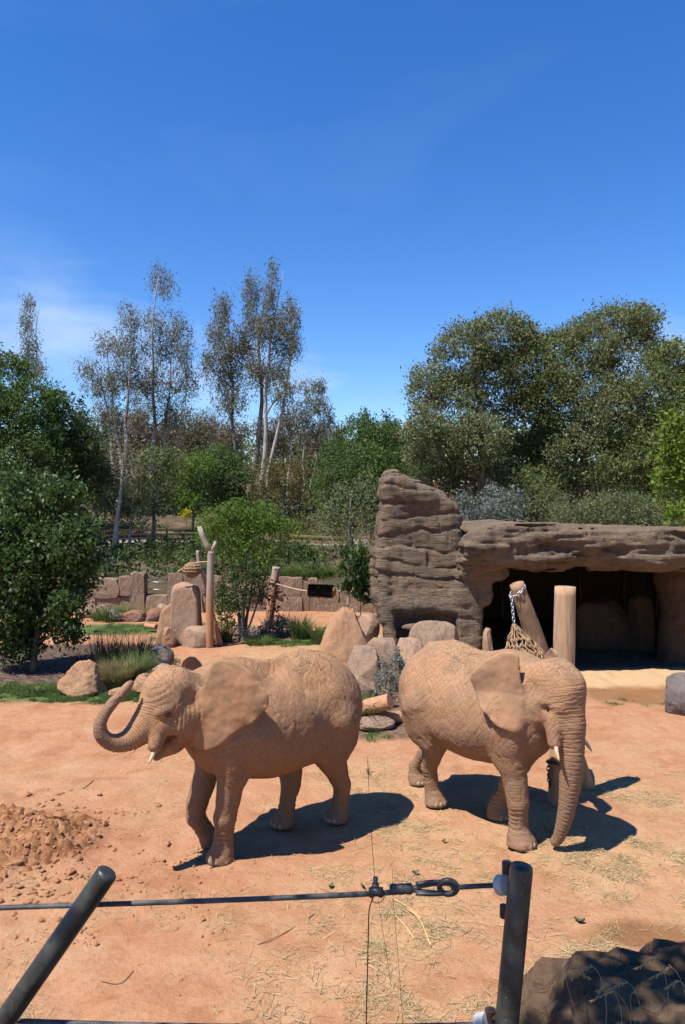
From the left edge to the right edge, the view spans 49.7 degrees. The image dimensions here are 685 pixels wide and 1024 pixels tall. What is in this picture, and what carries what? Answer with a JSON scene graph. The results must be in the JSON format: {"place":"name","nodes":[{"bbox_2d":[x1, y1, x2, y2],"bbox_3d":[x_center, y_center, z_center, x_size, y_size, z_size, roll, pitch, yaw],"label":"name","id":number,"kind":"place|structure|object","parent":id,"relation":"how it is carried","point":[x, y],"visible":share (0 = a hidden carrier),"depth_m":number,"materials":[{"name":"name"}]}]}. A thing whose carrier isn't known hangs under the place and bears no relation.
{"place":"outdoors","nodes":[
{"label":"outdoors","id":0,"kind":"place"},
{"bbox_2d":[0,462,684,1023],"bbox_3d":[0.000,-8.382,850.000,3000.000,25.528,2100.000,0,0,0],"label":"ground","id":1,"kind":"structure","parent":0,"point":[44,746],"depth_m":9.08,"materials":[{"name":"soil"}]},
{"bbox_2d":[12,288,52,491],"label":"eucalyptus","id":2,"kind":"object","parent":1,"relation":"on","point":[39,369],"visible":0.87,"depth_m":59.88,"materials":[{"name":"green plant"}]},
{"bbox_2d":[0,342,78,505],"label":"tree","id":3,"kind":"object","parent":1,"relation":"on","point":[25,419],"visible":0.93,"depth_m":37.72,"materials":[{"name":"green plant"}]},
{"bbox_2d":[0,803,100,876],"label":"soil heap","id":4,"kind":"object","parent":1,"relation":"on","point":[66,843],"visible":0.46,"depth_m":9.24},
{"bbox_2d":[0,461,115,672],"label":"leafy bush","id":5,"kind":"object","parent":1,"relation":"on","point":[30,591],"visible":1,"depth_m":19.60,"materials":[{"name":"green plant"}]},
{"bbox_2d":[34,377,116,516],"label":"tree","id":6,"kind":"object","parent":1,"relation":"on","point":[86,470],"visible":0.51,"depth_m":40.15,"materials":[{"name":"green plant"}]},
{"bbox_2d":[57,660,106,696],"bbox_3d":[-6.176,3.995,17.587,1.088,0.978,0.902,0,0,0],"label":"boulder","id":7,"kind":"object","parent":1,"relation":"on","point":[80,678],"visible":0.9,"depth_m":17.30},
{"bbox_2d":[74,394,106,514],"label":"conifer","id":8,"kind":"object","parent":1,"relation":"on","point":[82,403],"visible":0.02,"depth_m":51.89,"materials":[{"name":"plant"}]},
{"bbox_2d":[44,571,147,610],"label":"stone wall","id":9,"kind":"structure","parent":1,"relation":"on","point":[132,588],"depth_m":31.83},
{"bbox_2d":[72,415,129,540],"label":"tree","id":10,"kind":"object","parent":1,"relation":"on","point":[103,435],"visible":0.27,"depth_m":47.44,"materials":[{"name":"green plant"}]},
{"bbox_2d":[80,628,137,675],"bbox_3d":[-6.229,3.672,19.502,1.558,1.304,1.673,0,0,11],"label":"grass clump","id":11,"kind":"object","parent":1,"relation":"on","point":[109,649],"visible":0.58,"depth_m":19.36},
{"bbox_2d":[85,601,137,622],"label":"grass clump","id":12,"kind":"object","parent":1,"relation":"on","point":[104,616],"visible":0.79,"depth_m":29.15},
{"bbox_2d":[68,298,158,516],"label":"eucalyptus","id":13,"kind":"object","parent":1,"relation":"on","point":[111,380],"visible":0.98,"depth_m":58.04,"materials":[{"name":"green plant"}]},
{"bbox_2d":[96,656,147,689],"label":"grass clump","id":14,"kind":"object","parent":1,"relation":"on","point":[113,679],"visible":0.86,"depth_m":18.00,"materials":[{"name":"plant"}]},
{"bbox_2d":[91,428,155,553],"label":"tree","id":15,"kind":"object","parent":1,"relation":"on","point":[122,475],"visible":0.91,"depth_m":40.85,"materials":[{"name":"green plant"}]},
{"bbox_2d":[95,401,151,502],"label":"tree","id":16,"kind":"object","parent":1,"relation":"on","point":[134,435],"visible":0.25,"depth_m":64.94,"materials":[{"name":"green plant"}]},
{"bbox_2d":[89,477,166,545],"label":"tree","id":17,"kind":"object","parent":1,"relation":"on","point":[132,512],"visible":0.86,"depth_m":41.96,"materials":[{"name":"green plant"}]},
{"bbox_2d":[101,538,156,559],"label":"shrub","id":18,"kind":"object","parent":1,"relation":"on","point":[133,553],"visible":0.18,"depth_m":39.73,"materials":[{"name":"green plant"}]},
{"bbox_2d":[97,646,166,681],"bbox_3d":[-5.281,3.917,18.902,2.350,0.862,2.322,0,0,-23],"label":"grass clump","id":19,"kind":"object","parent":1,"relation":"on","point":[143,669],"visible":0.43,"depth_m":18.93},
{"bbox_2d":[122,610,145,621],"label":"boulder","id":20,"kind":"object","parent":1,"relation":"on","point":[135,616],"visible":0.84,"depth_m":29.00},
{"bbox_2d":[131,673,149,692],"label":"boulder","id":21,"kind":"object","parent":1,"relation":"on","point":[140,680],"visible":0.46,"depth_m":17.46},
{"bbox_2d":[115,629,167,670],"bbox_3d":[-5.484,3.777,20.162,1.526,1.100,1.655,0,0,44],"label":"grass clump","id":22,"kind":"object","parent":1,"relation":"on","point":[142,648],"visible":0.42,"depth_m":20.16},
{"bbox_2d":[81,528,222,543],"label":"rail fence","id":23,"kind":"object","parent":1,"relation":"on","point":[138,533],"visible":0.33,"depth_m":44.99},
{"bbox_2d":[145,608,160,621],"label":"boulder","id":24,"kind":"object","parent":1,"relation":"on","point":[153,615],"visible":0.73,"depth_m":28.98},
{"bbox_2d":[145,594,167,610],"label":"stone wall","id":25,"kind":"structure","parent":1,"relation":"on","point":[155,600],"depth_m":31.89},
{"bbox_2d":[146,644,173,668],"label":"boulder","id":26,"kind":"object","parent":1,"relation":"on","point":[169,655],"visible":0.53,"depth_m":20.19,"materials":[{"name":"stone"}]},
{"bbox_2d":[121,440,200,545],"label":"tree","id":27,"kind":"object","parent":1,"relation":"on","point":[168,460],"visible":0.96,"depth_m":42.76,"materials":[{"name":"green plant"}]},
{"bbox_2d":[136,412,185,500],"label":"tree","id":28,"kind":"object","parent":1,"relation":"on","point":[172,438],"visible":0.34,"depth_m":66.78,"materials":[{"name":"green plant"}]},
{"bbox_2d":[156,604,169,643],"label":"boulder","id":29,"kind":"object","parent":1,"relation":"on","point":[164,621],"visible":0.4,"depth_m":23.98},
{"bbox_2d":[134,257,205,513],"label":"eucalyptus","id":30,"kind":"object","parent":1,"relation":"on","point":[166,410],"visible":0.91,"depth_m":60.01,"materials":[{"name":"green plant"}]},
{"bbox_2d":[163,627,176,647],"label":"boulder","id":31,"kind":"object","parent":1,"relation":"on","point":[171,635],"visible":0.84,"depth_m":23.48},
{"bbox_2d":[170,582,201,645],"bbox_3d":[-5.096,3.441,24.209,1.023,2.302,0.840,0,0,0],"label":"boulder","id":32,"kind":"object","parent":1,"relation":"on","point":[185,606],"visible":0.59,"depth_m":23.83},
{"bbox_2d":[162,401,218,491],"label":"tree","id":33,"kind":"object","parent":1,"relation":"on","point":[193,439],"visible":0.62,"depth_m":71.40,"materials":[{"name":"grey plant"}]},
{"bbox_2d":[182,626,205,647],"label":"boulder","id":34,"kind":"object","parent":1,"relation":"on","point":[193,636],"visible":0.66,"depth_m":23.39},
{"bbox_2d":[167,573,223,612],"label":"stone wall","id":35,"kind":"structure","parent":1,"relation":"on","point":[174,579],"depth_m":31.76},
{"bbox_2d":[170,445,231,529],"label":"tree","id":36,"kind":"object","parent":1,"relation":"on","point":[185,489],"visible":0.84,"depth_m":51.47,"materials":[{"name":"green plant"}]},
{"bbox_2d":[197,526,216,647],"bbox_3d":[-4.301,2.425,23.474,0.614,3.982,0.287,0,0,-22],"label":"forked pole","id":37,"kind":"object","parent":1,"relation":"on","point":[209,627],"visible":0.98,"depth_m":23.40,"materials":[{"name":"brown wood"}]},
{"bbox_2d":[196,550,223,645],"bbox_3d":[-4.274,2.791,23.823,0.877,3.116,0.231,0,0,-13],"label":"leaning pole","id":38,"kind":"object","parent":1,"relation":"on","point":[218,638],"visible":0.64,"depth_m":23.77,"materials":[{"name":"brown wood"}]},
{"bbox_2d":[182,561,200,577],"bbox_3d":[-4.808,1.842,23.600,0.605,0.530,0.606,0,0,0],"label":"net feeder","id":39,"kind":"object","parent":38,"relation":"hanging from","point":[192,569],"visible":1,"depth_m":23.42,"materials":[{"name":"fabric"}]},
{"bbox_2d":[190,442,260,524],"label":"tree","id":40,"kind":"object","parent":1,"relation":"on","point":[220,481],"visible":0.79,"depth_m":53.30,"materials":[{"name":"green plant"}]},
{"bbox_2d":[199,408,251,476],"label":"tree","id":41,"kind":"object","parent":1,"relation":"on","point":[224,433],"visible":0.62,"depth_m":69.24,"materials":[{"name":"green plant"}]},
{"bbox_2d":[214,578,237,629],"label":"shrub","id":42,"kind":"object","parent":1,"relation":"on","point":[229,617],"visible":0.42,"depth_m":25.53,"materials":[{"name":"green plant"}]},
{"bbox_2d":[93,649,361,865],"bbox_3d":[-1.313,3.033,9.500,3.813,2.535,1.650,0,0,-38],"label":"elephant","id":43,"kind":"object","parent":1,"relation":"on","point":[232,726],"visible":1,"depth_m":9.02},
{"bbox_2d":[218,620,239,642],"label":"grass clump","id":44,"kind":"object","parent":1,"relation":"on","point":[226,635],"visible":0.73,"depth_m":24.44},
{"bbox_2d":[196,262,270,517],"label":"eucalyptus","id":45,"kind":"object","parent":1,"relation":"on","point":[228,351],"visible":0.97,"depth_m":55.68,"materials":[{"name":"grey plant"}]},
{"bbox_2d":[214,559,272,640],"bbox_3d":[-3.368,3.000,24.685,2.135,2.950,1.804,0,0,0],"label":"tree","id":46,"kind":"object","parent":1,"relation":"on","point":[232,595],"visible":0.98,"depth_m":24.66,"materials":[{"name":"green plant"}]},
{"bbox_2d":[186,494,306,635],"bbox_3d":[-3.251,1.937,25.060,4.219,5.087,2.562,0,0,0],"label":"tree","id":47,"kind":"object","parent":1,"relation":"on","point":[247,534],"visible":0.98,"depth_m":24.79,"materials":[{"name":"green plant"}]},
{"bbox_2d":[242,632,277,645],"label":"grass clump","id":48,"kind":"object","parent":1,"relation":"on","point":[255,642],"visible":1,"depth_m":24.01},
{"bbox_2d":[255,579,287,632],"bbox_3d":[-2.519,3.384,25.807,1.269,2.117,0.870,0,0,0],"label":"sapling","id":49,"kind":"object","parent":1,"relation":"on","point":[271,598],"visible":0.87,"depth_m":25.77,"materials":[{"name":"green plant"}]},
{"bbox_2d":[245,412,299,485],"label":"tree","id":50,"kind":"object","parent":1,"relation":"on","point":[281,444],"visible":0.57,"depth_m":73.53,"materials":[{"name":"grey plant"}]},
{"bbox_2d":[252,610,292,637],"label":"shrub","id":51,"kind":"object","parent":1,"relation":"on","point":[280,625],"visible":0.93,"depth_m":25.30,"materials":[{"name":"grey plant"}]},
{"bbox_2d":[264,566,280,625],"bbox_3d":[-2.603,3.213,27.201,0.651,2.420,0.339,0,0,0],"label":"stump post","id":52,"kind":"object","parent":1,"relation":"on","point":[275,574],"visible":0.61,"depth_m":27.07,"materials":[{"name":"brown wood"}]},
{"bbox_2d":[269,582,353,591],"bbox_3d":[-0.575,2.687,27.180,4.249,0.501,0.427,0,0,0],"label":"rope line","id":53,"kind":"object","parent":52,"relation":"attached to","point":[295,588],"visible":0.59,"depth_m":26.98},
{"bbox_2d":[307,583,335,598],"bbox_3d":[-0.769,2.897,27.009,1.036,0.573,0.578,0,0,14],"label":"brush roller","id":54,"kind":"object","parent":53,"relation":"hanging from","point":[327,591],"visible":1,"depth_m":26.85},
{"bbox_2d":[250,255,306,514],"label":"eucalyptus","id":55,"kind":"object","parent":1,"relation":"on","point":[277,323],"visible":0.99,"depth_m":54.68,"materials":[{"name":"green plant"}]},
{"bbox_2d":[240,451,321,525],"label":"tree","id":56,"kind":"object","parent":1,"relation":"on","point":[265,494],"visible":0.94,"depth_m":51.85,"materials":[{"name":"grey plant"}]},
{"bbox_2d":[243,562,328,578],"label":"grass clump","id":57,"kind":"object","parent":1,"relation":"on","point":[297,573],"visible":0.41,"depth_m":34.35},
{"bbox_2d":[222,576,375,612],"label":"stone wall","id":58,"kind":"structure","parent":1,"relation":"on","point":[297,600],"depth_m":31.85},
{"bbox_2d":[280,611,319,639],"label":"grass clump","id":59,"kind":"object","parent":1,"relation":"on","point":[298,630],"visible":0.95,"depth_m":24.79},
{"bbox_2d":[256,533,346,546],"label":"rail fence","id":60,"kind":"object","parent":1,"relation":"on","point":[310,537],"visible":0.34,"depth_m":44.25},
{"bbox_2d":[269,371,336,497],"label":"eucalyptus","id":61,"kind":"object","parent":1,"relation":"on","point":[307,412],"visible":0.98,"depth_m":69.83,"materials":[{"name":"green plant"}]},
{"bbox_2d":[284,508,323,535],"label":"shrub","id":62,"kind":"object","parent":1,"relation":"on","point":[302,527],"visible":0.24,"depth_m":49.76,"materials":[{"name":"green plant"}]},
{"bbox_2d":[284,421,330,487],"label":"tree","id":63,"kind":"object","parent":1,"relation":"on","point":[297,441],"visible":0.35,"depth_m":77.83,"materials":[{"name":"green plant"}]},
{"bbox_2d":[275,560,350,577],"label":"grass clump","id":64,"kind":"object","parent":1,"relation":"on","point":[332,573],"visible":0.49,"depth_m":34.59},
{"bbox_2d":[286,537,340,561],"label":"shrub","id":65,"kind":"object","parent":1,"relation":"on","point":[304,548],"visible":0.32,"depth_m":39.79,"materials":[{"name":"green plant"}]},
{"bbox_2d":[307,619,327,644],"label":"grass clump","id":66,"kind":"object","parent":1,"relation":"on","point":[316,636],"visible":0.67,"depth_m":24.10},
{"bbox_2d":[0,622,664,742],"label":"grass","id":67,"kind":"structure","parent":1,"relation":"on","point":[15,689],"depth_m":17.58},
{"bbox_2d":[299,468,378,606],"bbox_3d":[0.311,1.367,29.320,4.016,6.285,3.212,0,0,0],"label":"tree","id":68,"kind":"object","parent":1,"relation":"on","point":[353,514],"visible":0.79,"depth_m":29.25,"materials":[{"name":"green plant"}]},
{"bbox_2d":[0,760,680,1020],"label":"soil clods","id":69,"kind":"object","parent":1,"relation":"on","point":[57,816],"visible":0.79,"depth_m":8.96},
{"bbox_2d":[1,410,682,488],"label":"wood","id":70,"kind":"object","parent":1,"relation":"on","point":[248,449],"visible":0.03,"depth_m":80.51,"materials":[{"name":"green plant"}]},
{"bbox_2d":[0,461,684,579],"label":"undergrowth","id":71,"kind":"object","parent":1,"relation":"on","point":[154,554],"visible":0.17,"depth_m":39.57,"materials":[{"name":"green plant"}]},
{"bbox_2d":[0,634,684,1023],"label":"straw","id":72,"kind":"object","parent":1,"relation":"on","point":[446,934],"visible":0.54,"depth_m":8.12,"materials":[{"name":"plant"}]},
{"bbox_2d":[318,607,367,666],"bbox_3d":[0.004,3.513,18.623,1.656,2.237,1.068,0,0,0],"label":"boulder","id":73,"kind":"object","parent":1,"relation":"on","point":[343,635],"visible":0.45,"depth_m":18.35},
{"bbox_2d":[336,538,371,616],"bbox_3d":[0.509,2.613,22.332,1.444,3.695,1.512,0,0,0],"label":"shrub","id":74,"kind":"object","parent":1,"relation":"on","point":[357,566],"visible":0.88,"depth_m":22.20,"materials":[{"name":"green plant"}]},
{"bbox_2d":[300,408,416,572],"bbox_3d":[0.821,-0.968,35.368,5.684,8.292,4.689,0,0,0],"label":"tree","id":75,"kind":"object","parent":1,"relation":"on","point":[380,463],"visible":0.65,"depth_m":35.07,"materials":[{"name":"green plant"}]},
{"bbox_2d":[347,645,378,692],"bbox_3d":[0.456,3.871,17.999,0.911,1.223,0.784,0,0,0],"label":"boulder","id":76,"kind":"object","parent":1,"relation":"on","point":[362,662],"visible":0.56,"depth_m":17.74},
{"bbox_2d":[353,674,375,697],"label":"boulder","id":77,"kind":"object","parent":1,"relation":"on","point":[364,684],"visible":0.45,"depth_m":17.21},
{"bbox_2d":[358,614,379,641],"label":"boulder","id":78,"kind":"object","parent":1,"relation":"on","point":[370,625],"visible":0.71,"depth_m":21.37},
{"bbox_2d":[360,715,394,731],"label":"boulder","id":79,"kind":"object","parent":1,"relation":"on","point":[374,723],"visible":0.86,"depth_m":14.54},
{"bbox_2d":[366,637,399,691],"bbox_3d":[0.949,3.787,18.098,0.957,1.457,0.809,0,0,0],"label":"boulder","id":80,"kind":"object","parent":1,"relation":"on","point":[384,645],"visible":0.39,"depth_m":17.80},
{"bbox_2d":[368,710,402,722],"bbox_3d":[0.867,4.193,15.168,2.030,0.277,0.404,0,0,-2],"label":"log","id":81,"kind":"object","parent":1,"relation":"on","point":[396,716],"visible":0.21,"depth_m":15.04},
{"bbox_2d":[362,694,393,716],"bbox_3d":[0.522,3.957,14.973,1.029,0.623,0.324,0,0,22],"label":"log","id":82,"kind":"object","parent":81,"relation":"on","point":[386,701],"visible":0.6,"depth_m":14.78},
{"bbox_2d":[373,646,406,710],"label":"sagebrush","id":83,"kind":"object","parent":1,"relation":"on","point":[390,678],"visible":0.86,"depth_m":15.23,"materials":[{"name":"grey plant"}]},
{"bbox_2d":[397,637,423,673],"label":"boulder","id":84,"kind":"object","parent":1,"relation":"on","point":[410,646],"visible":0.29,"depth_m":18.26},
{"bbox_2d":[409,620,458,645],"bbox_3d":[2.419,3.710,19.523,1.384,1.655,0.776,0,0,0],"label":"boulder","id":85,"kind":"object","parent":1,"relation":"on","point":[424,632],"visible":0.3,"depth_m":19.44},
{"bbox_2d":[392,298,548,519],"bbox_3d":[5.718,-3.417,33.242,7.108,12.393,5.914,0,0,0],"label":"tree","id":86,"kind":"object","parent":1,"relation":"on","point":[467,383],"visible":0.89,"depth_m":32.73,"materials":[{"name":"green plant"}]},
{"bbox_2d":[451,484,509,520],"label":"shrub","id":87,"kind":"object","parent":1,"relation":"on","point":[473,511],"visible":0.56,"depth_m":28.40,"materials":[{"name":"grey plant"}]},
{"bbox_2d":[482,627,493,650],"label":"boulder","id":88,"kind":"object","parent":1,"relation":"on","point":[487,644],"visible":0.45,"depth_m":19.81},
{"bbox_2d":[399,640,591,851],"bbox_3d":[1.937,3.039,10.392,1.559,2.522,3.331,0,0,-39],"label":"elephant","id":89,"kind":"object","parent":1,"relation":"on","point":[512,715],"visible":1,"depth_m":9.45},
{"bbox_2d":[478,479,531,618],"bbox_3d":[6.403,1.488,29.526,2.301,5.935,2.442,0,0,0],"label":"shrub","id":90,"kind":"object","parent":1,"relation":"on","point":[508,505],"visible":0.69,"depth_m":29.30,"materials":[{"name":"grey plant"}]},
{"bbox_2d":[368,469,684,662],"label":"rock shelter","id":91,"kind":"object","parent":1,"relation":"on","point":[434,556],"visible":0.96,"depth_m":20.23,"materials":[{"name":"stone"}]},
{"bbox_2d":[485,317,598,521],"bbox_3d":[9.068,-3.517,34.680,5.535,10.907,6.160,0,0,0],"label":"tree","id":92,"kind":"object","parent":1,"relation":"on","point":[545,423],"visible":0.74,"depth_m":33.53,"materials":[{"name":"green plant"}]},
{"bbox_2d":[513,477,577,521],"bbox_3d":[8.744,0.950,32.144,2.648,4.952,2.287,0,0,-27],"label":"shrub","id":93,"kind":"object","parent":1,"relation":"on","point":[540,510],"visible":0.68,"depth_m":31.96,"materials":[{"name":"green plant"}]},
{"bbox_2d":[510,581,594,789],"bbox_3d":[3.260,2.756,11.469,1.449,3.401,0.338,0,0,-13],"label":"log post","id":94,"kind":"object","parent":1,"relation":"on","point":[530,623],"visible":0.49,"depth_m":11.26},
{"bbox_2d":[509,584,525,623],"bbox_3d":[2.667,1.402,11.294,0.267,0.612,0.336,0,0,0],"label":"chain","id":95,"kind":"object","parent":94,"relation":"hanging from","point":[512,596],"visible":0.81,"depth_m":11.18,"materials":[{"name":"grey"}]},
{"bbox_2d":[505,624,544,658],"bbox_3d":[2.765,2.088,11.150,0.658,0.816,0.466,0,0,0],"label":"net feeder","id":96,"kind":"object","parent":95,"relation":"hanging from","point":[531,647],"visible":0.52,"depth_m":11.08,"materials":[{"name":"fabric"}]},
{"bbox_2d":[548,586,575,806],"bbox_3d":[3.231,2.752,10.899,0.398,3.307,0.333,0,0,0],"label":"log post","id":97,"kind":"object","parent":1,"relation":"on","point":[564,622],"visible":0.45,"depth_m":10.78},
{"bbox_2d":[538,487,618,606],"bbox_3d":[9.630,1.736,29.904,3.208,5.452,2.336,0,0,-26],"label":"shrub","id":98,"kind":"object","parent":1,"relation":"on","point":[580,512],"visible":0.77,"depth_m":29.63,"materials":[{"name":"green plant"}]},
{"bbox_2d":[575,598,631,649],"bbox_3d":[8.289,3.664,23.601,2.090,1.810,1.056,0,0,0],"label":"boulder","id":99,"kind":"object","parent":1,"relation":"on","point":[601,623],"visible":0.73,"depth_m":23.13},
{"bbox_2d":[540,294,683,522],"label":"tree","id":100,"kind":"object","parent":1,"relation":"on","point":[635,321],"visible":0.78,"depth_m":32.76,"materials":[{"name":"green plant"}]},
{"bbox_2d":[589,482,657,612],"bbox_3d":[11.311,1.610,29.779,2.678,5.712,2.372,0,0,0],"label":"shrub","id":101,"kind":"object","parent":1,"relation":"on","point":[624,510],"visible":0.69,"depth_m":29.55,"materials":[{"name":"green plant"}]},
{"bbox_2d":[575,332,684,525],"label":"tree","id":102,"kind":"object","parent":1,"relation":"on","point":[634,464],"visible":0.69,"depth_m":31.03,"materials":[{"name":"green plant"}]},
{"bbox_2d":[627,595,654,651],"bbox_3d":[9.314,3.605,23.183,0.613,1.997,0.863,0,0,-36],"label":"boulder","id":103,"kind":"object","parent":1,"relation":"on","point":[640,615],"visible":0.88,"depth_m":22.94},
{"bbox_2d":[625,494,684,620],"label":"shrub","id":104,"kind":"object","parent":1,"relation":"on","point":[656,515],"visible":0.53,"depth_m":29.15,"materials":[{"name":"green plant"}]},
{"bbox_2d":[641,403,684,527],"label":"tree","id":105,"kind":"object","parent":1,"relation":"on","point":[671,456],"visible":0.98,"depth_m":23.53,"materials":[{"name":"green plant"}]},
{"bbox_2d":[665,672,684,715],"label":"boulder","id":106,"kind":"object","parent":1,"relation":"on","point":[675,695],"visible":0.84,"depth_m":15.62,"materials":[{"name":"stone"}]},
{"bbox_2d":[0,0,684,463],"label":"sky","id":107,"kind":"structure","parent":0,"point":[407,167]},
{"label":"rock ledge","id":108,"kind":"structure","parent":0,"visible":0},
{"bbox_2d":[0,865,115,1023],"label":"barrier post","id":109,"kind":"object","parent":108,"relation":"on","point":[52,951],"visible":1,"depth_m":1.95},
{"bbox_2d":[485,859,532,1023],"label":"barrier post","id":110,"kind":"object","parent":108,"relation":"on","point":[514,911],"visible":1,"depth_m":1.82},
{"bbox_2d":[16,1011,487,1023],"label":"barrier cable","id":111,"kind":"object","parent":110,"relation":"attached to","point":[479,1018],"visible":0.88,"depth_m":1.98,"materials":[{"name":"metal"}]},
{"bbox_2d":[0,874,507,910],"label":"barrier cable","id":112,"kind":"object","parent":110,"relation":"attached to","point":[499,885],"visible":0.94,"depth_m":1.94,"materials":[{"name":"metal"}]},
{"bbox_2d":[519,938,684,1023],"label":"boulder","id":113,"kind":"object","parent":108,"relation":"on","point":[546,998],"visible":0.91,"depth_m":2.32,"materials":[{"name":"stone"}]},
{"bbox_2d":[565,958,684,1023],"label":"dry grass","id":114,"kind":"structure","parent":113,"relation":"on","point":[622,983],"depth_m":1.94,"materials":[{"name":"plant"}]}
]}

